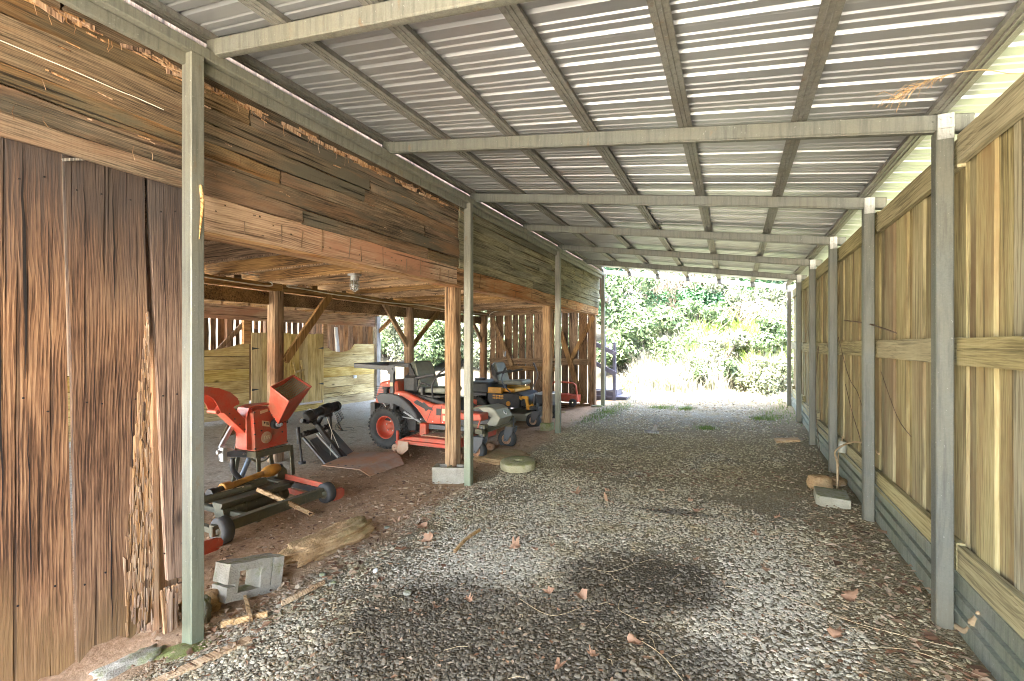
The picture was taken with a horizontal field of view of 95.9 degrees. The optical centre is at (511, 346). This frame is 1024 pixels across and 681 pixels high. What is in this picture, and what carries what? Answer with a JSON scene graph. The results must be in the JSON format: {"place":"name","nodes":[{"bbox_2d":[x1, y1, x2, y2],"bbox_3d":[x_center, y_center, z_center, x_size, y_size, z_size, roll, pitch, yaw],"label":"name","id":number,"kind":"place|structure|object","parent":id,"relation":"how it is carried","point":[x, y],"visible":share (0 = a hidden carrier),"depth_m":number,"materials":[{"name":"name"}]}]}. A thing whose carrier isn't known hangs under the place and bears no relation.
{"place":"outdoors","nodes":[
{"label":"outdoors","id":0,"kind":"place"},
{"bbox_2d":[38,271,996,680],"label":"ground","id":1,"kind":"structure","parent":0,"point":[354,439],"depth_m":3.48,"materials":[{"name":"gravel"}]},
{"bbox_2d":[88,643,166,680],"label":"flat stone","id":2,"kind":"object","parent":1,"relation":"on","point":[139,657],"visible":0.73,"depth_m":2.44,"materials":[{"name":"stone"}]},
{"bbox_2d":[154,634,224,663],"bbox_3d":[-1.775,1.700,2.590,0.392,0.063,0.181,0,0,-36],"label":"flat stone","id":3,"kind":"object","parent":1,"relation":"on","point":[180,650],"visible":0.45,"depth_m":2.54,"materials":[{"name":"stone"}]},
{"bbox_2d":[178,589,222,612],"bbox_3d":[-1.970,1.635,2.934,0.247,0.139,0.161,0,0,-26],"label":"rock","id":4,"kind":"object","parent":1,"relation":"on","point":[216,604],"visible":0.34,"depth_m":2.93,"materials":[{"name":"stone"}]},
{"bbox_2d":[150,636,251,680],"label":"wood strip","id":5,"kind":"object","parent":1,"relation":"on","point":[196,663],"visible":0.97,"depth_m":2.44,"materials":[{"name":"wood"}]},
{"bbox_2d":[204,594,211,625],"bbox_3d":[-1.899,1.635,2.817,0.114,0.226,0.089,0,0,8],"label":"rock","id":6,"kind":"object","parent":1,"relation":"on","point":[207,608],"visible":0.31,"depth_m":2.81,"materials":[{"name":"stone"}]},
{"bbox_2d":[212,553,284,603],"bbox_3d":[-1.790,1.565,3.144,0.194,0.233,0.377,-9,-17,32],"label":"concrete block","id":7,"kind":"object","parent":1,"relation":"on","point":[264,573],"depth_m":3.10,"materials":[{"name":"concrete"}]},
{"bbox_2d":[204,375,311,481],"bbox_3d":[-3.029,1.010,5.396,0.768,1.292,1.249,0,0,26],"label":"wood chipper","id":8,"kind":"object","parent":1,"relation":"on","point":[259,430],"visible":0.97,"depth_m":5.45,"materials":[{"name":"red paint"}]},
{"bbox_2d":[204,466,343,554],"bbox_3d":[-2.636,1.513,4.404,0.995,0.317,1.860,0,0,26],"label":"mower frame","id":9,"kind":"object","parent":1,"relation":"on","point":[231,513],"visible":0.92,"depth_m":4.47,"materials":[{"name":"metal"}]},
{"bbox_2d":[204,484,251,501],"bbox_3d":[-2.752,1.415,4.455,0.063,0.059,0.453,0,0,32],"label":"steel tube","id":10,"kind":"object","parent":9,"relation":"on","point":[224,493],"visible":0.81,"depth_m":4.44,"materials":[{"name":"metal"}]},
{"bbox_2d":[204,477,267,495],"bbox_3d":[-2.785,1.427,4.620,0.070,0.077,0.681,0,0,27],"label":"pipe","id":11,"kind":"object","parent":9,"relation":"on","point":[259,482],"visible":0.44,"depth_m":4.81,"materials":[{"name":"metal"}]},
{"bbox_2d":[205,464,282,494],"bbox_3d":[-2.729,1.368,4.782,0.130,0.143,0.914,0,0,15],"label":"drive shaft","id":12,"kind":"object","parent":9,"relation":"on","point":[270,470],"visible":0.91,"depth_m":4.76,"materials":[{"name":"orange plastic"}]},
{"bbox_2d":[256,487,314,515],"bbox_3d":[-2.205,1.518,4.501,0.557,0.301,0.023,0,0,-4],"label":"wooden stick","id":13,"kind":"object","parent":1,"relation":"on","point":[280,498],"visible":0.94,"depth_m":4.49,"materials":[{"name":"brown wood"}]},
{"bbox_2d":[0,0,603,680],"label":"barn","id":14,"kind":"structure","parent":1,"relation":"on","point":[90,270],"depth_m":2.61,"materials":[{"name":"brown wood"}]},
{"bbox_2d":[0,40,163,109],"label":"string","id":15,"kind":"object","parent":14,"relation":"attached to","point":[79,73],"visible":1,"depth_m":2.27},
{"bbox_2d":[204,274,272,285],"bbox_3d":[-4.786,-0.909,3.652,0.028,0.146,6.443,0,0,26],"label":"power cable","id":16,"kind":"object","parent":14,"relation":"attached to","point":[240,282],"visible":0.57,"depth_m":6.16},
{"bbox_2d":[251,333,289,405],"bbox_3d":[-5.759,0.561,11.057,0.033,1.778,1.024,0,0,26],"label":"stall door","id":17,"kind":"structure","parent":14,"relation":"in","point":[258,340],"depth_m":10.79,"materials":[{"name":"brown wood"}]},
{"bbox_2d":[290,334,323,402],"bbox_3d":[-5.280,0.556,11.979,0.100,1.788,1.025,0,0,26],"label":"stall door","id":18,"kind":"structure","parent":14,"relation":"in","point":[307,363],"depth_m":12.09,"materials":[{"name":"brown wood"}]},
{"bbox_2d":[348,273,361,291],"bbox_3d":[-1.934,-0.779,5.676,0.120,0.223,0.120,0,0,26],"label":"jar lamp","id":19,"kind":"object","parent":14,"relation":"hanging from","point":[354,278],"visible":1,"depth_m":5.64,"materials":[{"name":"glass"}]},
{"bbox_2d":[286,285,487,314],"bbox_3d":[-1.952,-0.870,9.515,0.072,0.098,6.133,0,0,26],"label":"power cable","id":20,"kind":"object","parent":14,"relation":"attached to","point":[364,298],"visible":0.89,"depth_m":8.04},
{"bbox_2d":[296,401,353,464],"bbox_3d":[-2.639,1.226,6.637,0.535,0.831,0.841,0,0,26],"label":"lift frame","id":21,"kind":"object","parent":1,"relation":"on","point":[336,445],"visible":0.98,"depth_m":6.55,"materials":[{"name":"black paint"}]},
{"bbox_2d":[278,516,374,567],"bbox_3d":[-1.497,1.594,3.821,0.302,0.169,0.963,7,4,31],"label":"weathered wood log","id":22,"kind":"object","parent":1,"relation":"on","point":[331,539],"visible":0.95,"depth_m":3.71,"materials":[{"name":"wood"}]},
{"bbox_2d":[322,452,403,475],"bbox_3d":[-1.970,1.597,6.351,0.947,0.090,1.000,0,0,8],"label":"steel plate","id":23,"kind":"object","parent":1,"relation":"on","point":[370,463],"visible":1,"depth_m":6.24,"materials":[{"name":"brown metal"}]},
{"bbox_2d":[378,316,400,356],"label":"shrub","id":24,"kind":"object","parent":1,"relation":"on","point":[385,344],"visible":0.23,"depth_m":24.48,"materials":[{"name":"green plant"}]},
{"bbox_2d":[380,316,426,360],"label":"shrub","id":25,"kind":"object","parent":1,"relation":"on","point":[390,329],"visible":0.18,"depth_m":22.87,"materials":[{"name":"green plant"}]},
{"bbox_2d":[398,318,463,368],"bbox_3d":[-3.840,-0.725,21.825,3.122,3.729,3.739,0,0,26],"label":"shrub","id":26,"kind":"object","parent":1,"relation":"on","point":[432,340],"visible":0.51,"depth_m":21.01,"materials":[{"name":"green plant"}]},
{"bbox_2d":[354,361,517,458],"bbox_3d":[-1.279,0.940,7.402,2.622,1.400,1.399,0,0,26],"label":"riding mower","id":27,"kind":"object","parent":1,"relation":"on","point":[406,410],"visible":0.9,"depth_m":7.21,"materials":[{"name":"metal"}]},
{"bbox_2d":[432,463,463,483],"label":"concrete block","id":28,"kind":"structure","parent":1,"relation":"on","point":[442,473],"depth_m":5.46,"materials":[{"name":"concrete"}]},
{"bbox_2d":[435,314,495,362],"bbox_3d":[-2.072,-0.768,21.212,3.119,3.493,3.079,0,0,26],"label":"shrub","id":29,"kind":"object","parent":1,"relation":"on","point":[462,334],"visible":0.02,"depth_m":20.77,"materials":[{"name":"green plant"}]},
{"bbox_2d":[461,310,525,369],"bbox_3d":[-0.730,-0.348,20.511,3.515,3.011,3.372,0,0,26],"label":"shrub","id":30,"kind":"object","parent":1,"relation":"on","point":[476,348],"visible":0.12,"depth_m":19.74,"materials":[{"name":"green plant"}]},
{"bbox_2d":[473,448,530,464],"bbox_3d":[-0.139,1.574,6.637,0.652,0.093,0.852,0,0,41],"label":"flat stone","id":31,"kind":"object","parent":1,"relation":"on","point":[495,457],"visible":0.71,"depth_m":6.52,"materials":[{"name":"stone"}]},
{"bbox_2d":[473,362,554,426],"bbox_3d":[0.025,0.969,9.736,1.880,1.258,1.176,0,0,26],"label":"riding mower","id":32,"kind":"object","parent":1,"relation":"on","point":[521,399],"visible":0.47,"depth_m":9.43,"materials":[{"name":"metal"}]},
{"bbox_2d":[500,456,535,472],"bbox_3d":[0.077,1.518,5.961,0.460,0.100,0.460,-2,3,-3],"label":"millstone","id":33,"kind":"object","parent":1,"relation":"on","point":[518,464],"visible":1,"depth_m":5.83,"materials":[{"name":"stone"}]},
{"bbox_2d":[73,401,977,680],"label":"gravel","id":34,"kind":"structure","parent":1,"relation":"on","point":[481,583],"depth_m":3.00,"materials":[{"name":"gravel"}]},
{"bbox_2d":[221,610,266,627],"bbox_3d":[-1.620,1.651,2.797,0.244,0.036,0.016,0,0,-29],"label":"bark strip","id":35,"kind":"object","parent":34,"relation":"on","point":[243,619],"visible":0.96,"depth_m":2.79,"materials":[{"name":"brown wood"}]},
{"bbox_2d":[243,595,252,622],"bbox_3d":[-1.653,1.639,2.889,0.016,0.054,0.271,0,0,-37],"label":"bark strip","id":36,"kind":"object","parent":34,"relation":"on","point":[247,606],"visible":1,"depth_m":2.88,"materials":[{"name":"brown wood"}]},
{"bbox_2d":[281,579,324,605],"bbox_3d":[-1.384,1.637,3.072,0.016,0.044,0.305,0,0,35],"label":"bark strip","id":37,"kind":"object","parent":34,"relation":"on","point":[287,600],"visible":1,"depth_m":3.06,"materials":[{"name":"brown wood"}]},
{"bbox_2d":[453,528,480,552],"bbox_3d":[-0.359,1.558,3.727,0.035,0.043,0.433,0,0,22],"label":"stick","id":38,"kind":"object","parent":34,"relation":"on","point":[461,543],"visible":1,"depth_m":3.69,"materials":[{"name":"brown wood"}]},
{"bbox_2d":[509,536,520,548],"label":"dead leaf","id":39,"kind":"object","parent":34,"relation":"on","point":[514,544],"visible":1,"depth_m":3.65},
{"bbox_2d":[574,588,587,599],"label":"dead leaf","id":40,"kind":"object","parent":34,"relation":"on","point":[582,594],"visible":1,"depth_m":2.87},
{"bbox_2d":[774,437,799,442],"bbox_3d":[3.995,1.361,6.706,0.308,0.079,0.114,0,0,16],"label":"bark strip","id":41,"kind":"object","parent":34,"relation":"on","point":[786,440],"visible":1,"depth_m":6.68,"materials":[{"name":"brown wood"}]},
{"bbox_2d":[827,626,846,637],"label":"dead leaf","id":42,"kind":"object","parent":34,"relation":"on","point":[834,633],"visible":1,"depth_m":2.41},
{"bbox_2d":[780,594,962,649],"bbox_3d":[1.873,1.478,2.480,0.791,0.029,0.063,0,0,44],"label":"straw","id":43,"kind":"object","parent":34,"relation":"on","point":[872,627],"visible":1,"depth_m":2.42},
{"bbox_2d":[56,0,1023,643],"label":"lean to","id":44,"kind":"structure","parent":1,"relation":"on","point":[752,140],"depth_m":2.75,"materials":[{"name":"grey wood"}]},
{"bbox_2d":[512,314,578,357],"bbox_3d":[1.148,-0.886,20.120,3.508,3.624,2.731,0,0,-1],"label":"shrub","id":45,"kind":"object","parent":1,"relation":"on","point":[533,336],"visible":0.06,"depth_m":19.50,"materials":[{"name":"green plant"}]},
{"bbox_2d":[540,422,553,430],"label":"concrete block","id":46,"kind":"structure","parent":1,"relation":"on","point":[546,426],"depth_m":8.41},
{"bbox_2d":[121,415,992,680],"bbox_3d":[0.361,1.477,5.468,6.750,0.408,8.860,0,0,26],"label":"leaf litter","id":47,"kind":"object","parent":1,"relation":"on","point":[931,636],"visible":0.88,"depth_m":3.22,"materials":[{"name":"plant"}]},
{"bbox_2d":[552,381,580,406],"bbox_3d":[1.274,1.119,10.977,0.684,0.590,0.345,0,0,26],"label":"red cart","id":48,"kind":"object","parent":1,"relation":"on","point":[569,398],"visible":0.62,"depth_m":10.80,"materials":[{"name":"paint"}]},
{"bbox_2d":[587,335,631,400],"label":"wooden steps","id":49,"kind":"structure","parent":1,"relation":"on","point":[614,393],"depth_m":11.75,"materials":[{"name":"blue paint"}]},
{"bbox_2d":[596,305,660,367],"bbox_3d":[3.479,-0.206,14.146,2.128,2.039,1.821,0,0,26],"label":"shrub","id":50,"kind":"object","parent":1,"relation":"on","point":[630,330],"visible":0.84,"depth_m":13.70,"materials":[{"name":"green plant"}]},
{"bbox_2d":[599,270,659,330],"bbox_3d":[3.840,-1.364,15.903,2.428,2.612,2.004,0,0,26],"label":"shrub","id":51,"kind":"object","parent":1,"relation":"on","point":[615,289],"visible":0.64,"depth_m":15.55,"materials":[{"name":"green plant"}]},
{"bbox_2d":[618,377,644,393],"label":"tall grass","id":52,"kind":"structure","parent":1,"relation":"on","point":[635,386],"depth_m":12.58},
{"bbox_2d":[626,633,642,644],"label":"dead leaf","id":53,"kind":"object","parent":1,"relation":"on","point":[632,639],"visible":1,"depth_m":2.44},
{"bbox_2d":[597,267,673,316],"bbox_3d":[5.003,-3.513,19.103,4.173,4.900,3.415,0,0,-22],"label":"evergreen tree","id":54,"kind":"object","parent":1,"relation":"on","point":[610,269],"visible":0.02,"depth_m":18.80,"materials":[{"name":"green plant"}]},
{"bbox_2d":[618,305,663,348],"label":"shrub","id":55,"kind":"object","parent":1,"relation":"on","point":[652,334],"visible":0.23,"depth_m":14.56,"materials":[{"name":"green plant"}]},
{"bbox_2d":[629,343,667,369],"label":"tall grass","id":56,"kind":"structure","parent":1,"relation":"on","point":[643,358],"depth_m":13.34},
{"bbox_2d":[633,271,664,302],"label":"shrub","id":57,"kind":"object","parent":1,"relation":"on","point":[648,292],"visible":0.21,"depth_m":17.12,"materials":[{"name":"green plant"}]},
{"bbox_2d":[635,291,674,318],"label":"shrub","id":58,"kind":"object","parent":1,"relation":"on","point":[662,298],"visible":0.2,"depth_m":15.63,"materials":[{"name":"green plant"}]},
{"bbox_2d":[610,269,709,307],"bbox_3d":[5.566,-2.183,16.472,2.541,2.314,3.457,0,0,-43],"label":"vine tangle","id":59,"kind":"object","parent":1,"relation":"on","point":[672,284],"visible":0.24,"depth_m":16.24,"materials":[{"name":"plant"}]},
{"bbox_2d":[645,335,676,361],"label":"shrub","id":60,"kind":"object","parent":1,"relation":"on","point":[662,342],"visible":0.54,"depth_m":13.35,"materials":[{"name":"green plant"}]},
{"bbox_2d":[643,359,686,381],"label":"tall grass","id":61,"kind":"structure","parent":1,"relation":"on","point":[661,369],"depth_m":12.48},
{"bbox_2d":[651,353,692,371],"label":"tall grass","id":62,"kind":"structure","parent":1,"relation":"on","point":[679,365],"depth_m":12.46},
{"bbox_2d":[647,296,702,340],"bbox_3d":[5.072,-0.763,14.404,1.696,1.587,1.885,0,0,26],"label":"shrub","id":63,"kind":"object","parent":1,"relation":"on","point":[667,318],"visible":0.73,"depth_m":13.97,"materials":[{"name":"green plant"}]},
{"bbox_2d":[656,329,700,368],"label":"shrub","id":64,"kind":"object","parent":1,"relation":"on","point":[674,352],"visible":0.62,"depth_m":12.85,"materials":[{"name":"green plant"}]},
{"bbox_2d":[656,364,704,393],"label":"tall grass","id":65,"kind":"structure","parent":1,"relation":"on","point":[684,380],"depth_m":11.78,"materials":[{"name":"plant"}]},
{"bbox_2d":[666,370,694,386],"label":"shrub","id":66,"kind":"object","parent":1,"relation":"on","point":[683,374],"visible":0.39,"depth_m":12.07,"materials":[{"name":"green plant"}]},
{"bbox_2d":[657,272,708,304],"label":"shrub","id":67,"kind":"object","parent":1,"relation":"on","point":[675,287],"visible":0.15,"depth_m":16.66,"materials":[{"name":"green plant"}]},
{"bbox_2d":[667,300,701,329],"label":"shrub","id":68,"kind":"object","parent":1,"relation":"on","point":[689,316],"visible":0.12,"depth_m":14.40,"materials":[{"name":"green plant"}]},
{"bbox_2d":[676,377,705,393],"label":"tall grass","id":69,"kind":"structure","parent":1,"relation":"on","point":[689,390],"depth_m":11.68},
{"bbox_2d":[672,338,712,359],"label":"tall grass","id":70,"kind":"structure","parent":1,"relation":"on","point":[696,349],"depth_m":12.71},
{"bbox_2d":[673,286,714,318],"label":"shrub","id":71,"kind":"object","parent":1,"relation":"on","point":[704,296],"visible":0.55,"depth_m":15.32,"materials":[{"name":"green plant"}]},
{"bbox_2d":[610,325,785,395],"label":"meadow grass","id":72,"kind":"structure","parent":1,"relation":"on","point":[646,392],"depth_m":12.14,"materials":[{"name":"plant"}]},
{"bbox_2d":[618,381,789,406],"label":"grass","id":73,"kind":"structure","parent":1,"relation":"on","point":[690,396],"depth_m":10.95,"materials":[{"name":"plant"}]},
{"bbox_2d":[689,328,725,349],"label":"shrub","id":74,"kind":"object","parent":1,"relation":"on","point":[699,331],"visible":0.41,"depth_m":13.28,"materials":[{"name":"green plant"}]},
{"bbox_2d":[700,369,718,387],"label":"shrub","id":75,"kind":"object","parent":1,"relation":"on","point":[717,374],"visible":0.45,"depth_m":11.71,"materials":[{"name":"green plant"}]},
{"bbox_2d":[688,275,733,294],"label":"shrub","id":76,"kind":"object","parent":1,"relation":"on","point":[698,287],"visible":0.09,"depth_m":16.08,"materials":[{"name":"green plant"}]},
{"bbox_2d":[685,356,742,384],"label":"shrub","id":77,"kind":"object","parent":1,"relation":"on","point":[726,363],"visible":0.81,"depth_m":11.75,"materials":[{"name":"green plant"}]},
{"bbox_2d":[693,358,742,391],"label":"tall grass","id":78,"kind":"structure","parent":1,"relation":"on","point":[720,384],"depth_m":11.48,"materials":[{"name":"plant"}]},
{"bbox_2d":[698,301,742,334],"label":"shrub","id":79,"kind":"object","parent":1,"relation":"on","point":[710,312],"visible":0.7,"depth_m":13.66,"materials":[{"name":"green plant"}]},
{"bbox_2d":[697,329,751,364],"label":"shrub","id":80,"kind":"object","parent":1,"relation":"on","point":[738,339],"visible":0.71,"depth_m":12.50,"materials":[{"name":"green plant"}]},
{"bbox_2d":[703,275,750,304],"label":"shrub","id":81,"kind":"object","parent":1,"relation":"on","point":[714,287],"visible":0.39,"depth_m":14.79,"materials":[{"name":"green plant"}]},
{"bbox_2d":[708,279,751,309],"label":"shrub","id":82,"kind":"object","parent":1,"relation":"on","point":[716,298],"visible":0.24,"depth_m":14.76,"materials":[{"name":"green plant"}]},
{"bbox_2d":[733,375,761,394],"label":"shrub","id":83,"kind":"object","parent":1,"relation":"on","point":[749,383],"visible":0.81,"depth_m":11.05,"materials":[{"name":"green plant"}]},
{"bbox_2d":[711,300,785,329],"bbox_3d":[6.797,-0.845,13.293,1.947,0.955,1.328,0,0,26],"label":"vine tangle","id":84,"kind":"object","parent":1,"relation":"on","point":[746,314],"visible":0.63,"depth_m":13.16,"materials":[{"name":"plant"}]},
{"bbox_2d":[724,287,777,323],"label":"shrub","id":85,"kind":"object","parent":1,"relation":"on","point":[732,297],"visible":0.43,"depth_m":13.46,"materials":[{"name":"green plant"}]},
{"bbox_2d":[740,351,783,378],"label":"tall grass","id":86,"kind":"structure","parent":1,"relation":"on","point":[750,368],"depth_m":11.41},
{"bbox_2d":[733,355,793,388],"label":"shrub","id":87,"kind":"object","parent":1,"relation":"on","point":[776,370],"visible":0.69,"depth_m":10.72,"materials":[{"name":"green plant"}]},
{"bbox_2d":[739,279,795,304],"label":"shrub","id":88,"kind":"object","parent":1,"relation":"on","point":[773,282],"visible":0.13,"depth_m":14.27,"materials":[{"name":"green plant"}]},
{"bbox_2d":[756,378,780,396],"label":"shrub","id":89,"kind":"object","parent":1,"relation":"on","point":[770,389],"visible":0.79,"depth_m":10.50,"materials":[{"name":"green plant"}]},
{"bbox_2d":[750,312,793,358],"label":"shrub","id":90,"kind":"object","parent":1,"relation":"on","point":[769,339],"visible":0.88,"depth_m":11.74,"materials":[{"name":"green plant"}]},
{"bbox_2d":[767,289,792,311],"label":"shrub","id":91,"kind":"object","parent":1,"relation":"on","point":[774,301],"visible":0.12,"depth_m":13.25,"materials":[{"name":"green plant"}]},
{"bbox_2d":[766,283,795,315],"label":"shrub","id":92,"kind":"object","parent":1,"relation":"on","point":[778,297],"visible":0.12,"depth_m":13.08,"materials":[{"name":"green plant"}]},
{"bbox_2d":[775,309,793,352],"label":"shrub","id":93,"kind":"object","parent":1,"relation":"on","point":[792,325],"visible":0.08,"depth_m":11.72,"materials":[{"name":"green plant"}]},
{"bbox_2d":[815,346,819,451],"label":"vine","id":94,"kind":"object","parent":1,"relation":"on","point":[815,398],"visible":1,"depth_m":6.26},
{"bbox_2d":[806,474,832,488],"bbox_3d":[3.144,1.402,4.723,0.235,0.177,0.182,0,0,8],"label":"rock","id":95,"kind":"object","parent":1,"relation":"on","point":[819,480],"visible":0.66,"depth_m":4.66,"materials":[{"name":"stone"}]},
{"bbox_2d":[813,486,850,508],"bbox_3d":[2.978,1.413,4.305,0.260,0.095,0.340,2,1,30],"label":"paver","id":96,"kind":"object","parent":1,"relation":"on","point":[829,497],"visible":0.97,"depth_m":4.20,"materials":[{"name":"concrete"}]},
{"bbox_2d":[830,476,847,485],"bbox_3d":[3.396,1.409,4.804,0.175,0.104,0.145,0,0,-20],"label":"rock","id":97,"kind":"object","parent":1,"relation":"on","point":[843,481],"visible":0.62,"depth_m":4.76,"materials":[{"name":"stone"}]},
{"bbox_2d":[841,588,858,601],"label":"dead leaf","id":98,"kind":"object","parent":1,"relation":"on","point":[849,595],"visible":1,"depth_m":2.75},
{"bbox_2d":[834,441,879,488],"bbox_3d":[3.179,1.161,4.277,0.081,0.621,1.069,0,0,16],"label":"vine","id":99,"kind":"object","parent":1,"relation":"on","point":[876,451],"visible":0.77,"depth_m":4.61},
{"bbox_2d":[791,74,1023,680],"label":"board fence","id":100,"kind":"object","parent":1,"relation":"on","point":[988,364],"visible":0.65,"depth_m":2.46,"materials":[{"name":"wood"}]},
{"bbox_2d":[837,441,847,453],"bbox_3d":[3.488,1.062,4.870,0.094,0.125,0.090,0,0,26],"label":"insulator","id":101,"kind":"object","parent":100,"relation":"attached to","point":[843,449],"visible":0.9,"depth_m":4.84,"materials":[{"name":"white plastic"}]},
{"bbox_2d":[872,69,1023,111],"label":"reed","id":102,"kind":"object","parent":100,"relation":"attached to","point":[914,88],"visible":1,"depth_m":1.90,"materials":[{"name":"plant"}]},
{"bbox_2d":[824,647,991,680],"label":"straw","id":103,"kind":"object","parent":1,"relation":"on","point":[905,649],"visible":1,"depth_m":2.25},
{"bbox_2d":[954,611,979,633],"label":"dead leaf","id":104,"kind":"object","parent":1,"relation":"on","point":[971,621],"visible":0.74,"depth_m":2.31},
{"bbox_2d":[953,665,988,677],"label":"dead leaf","id":105,"kind":"object","parent":1,"relation":"on","point":[973,675],"visible":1,"depth_m":2.07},
{"bbox_2d":[625,361,652,381],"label":"tall grass","id":106,"kind":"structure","parent":0,"point":[637,372],"depth_m":13.08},
{"bbox_2d":[618,362,660,388],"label":"tall grass","id":107,"kind":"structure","parent":0,"point":[646,381],"depth_m":12.64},
{"bbox_2d":[632,358,674,388],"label":"tall grass","id":108,"kind":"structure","parent":0,"point":[652,374],"depth_m":12.49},
{"bbox_2d":[648,359,691,392],"bbox_3d":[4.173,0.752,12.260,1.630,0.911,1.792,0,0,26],"label":"tall grass","id":109,"kind":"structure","parent":0,"point":[661,384],"depth_m":12.00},
{"bbox_2d":[571,395,801,430],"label":"grass","id":110,"kind":"structure","parent":0,"point":[709,427],"depth_m":9.33,"materials":[{"name":"plant"}]},
{"bbox_2d":[695,348,741,370],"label":"tall grass","id":111,"kind":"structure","parent":0,"point":[713,362],"depth_m":12.25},
{"bbox_2d":[734,347,771,368],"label":"tall grass","id":112,"kind":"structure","parent":0,"point":[749,358],"depth_m":11.96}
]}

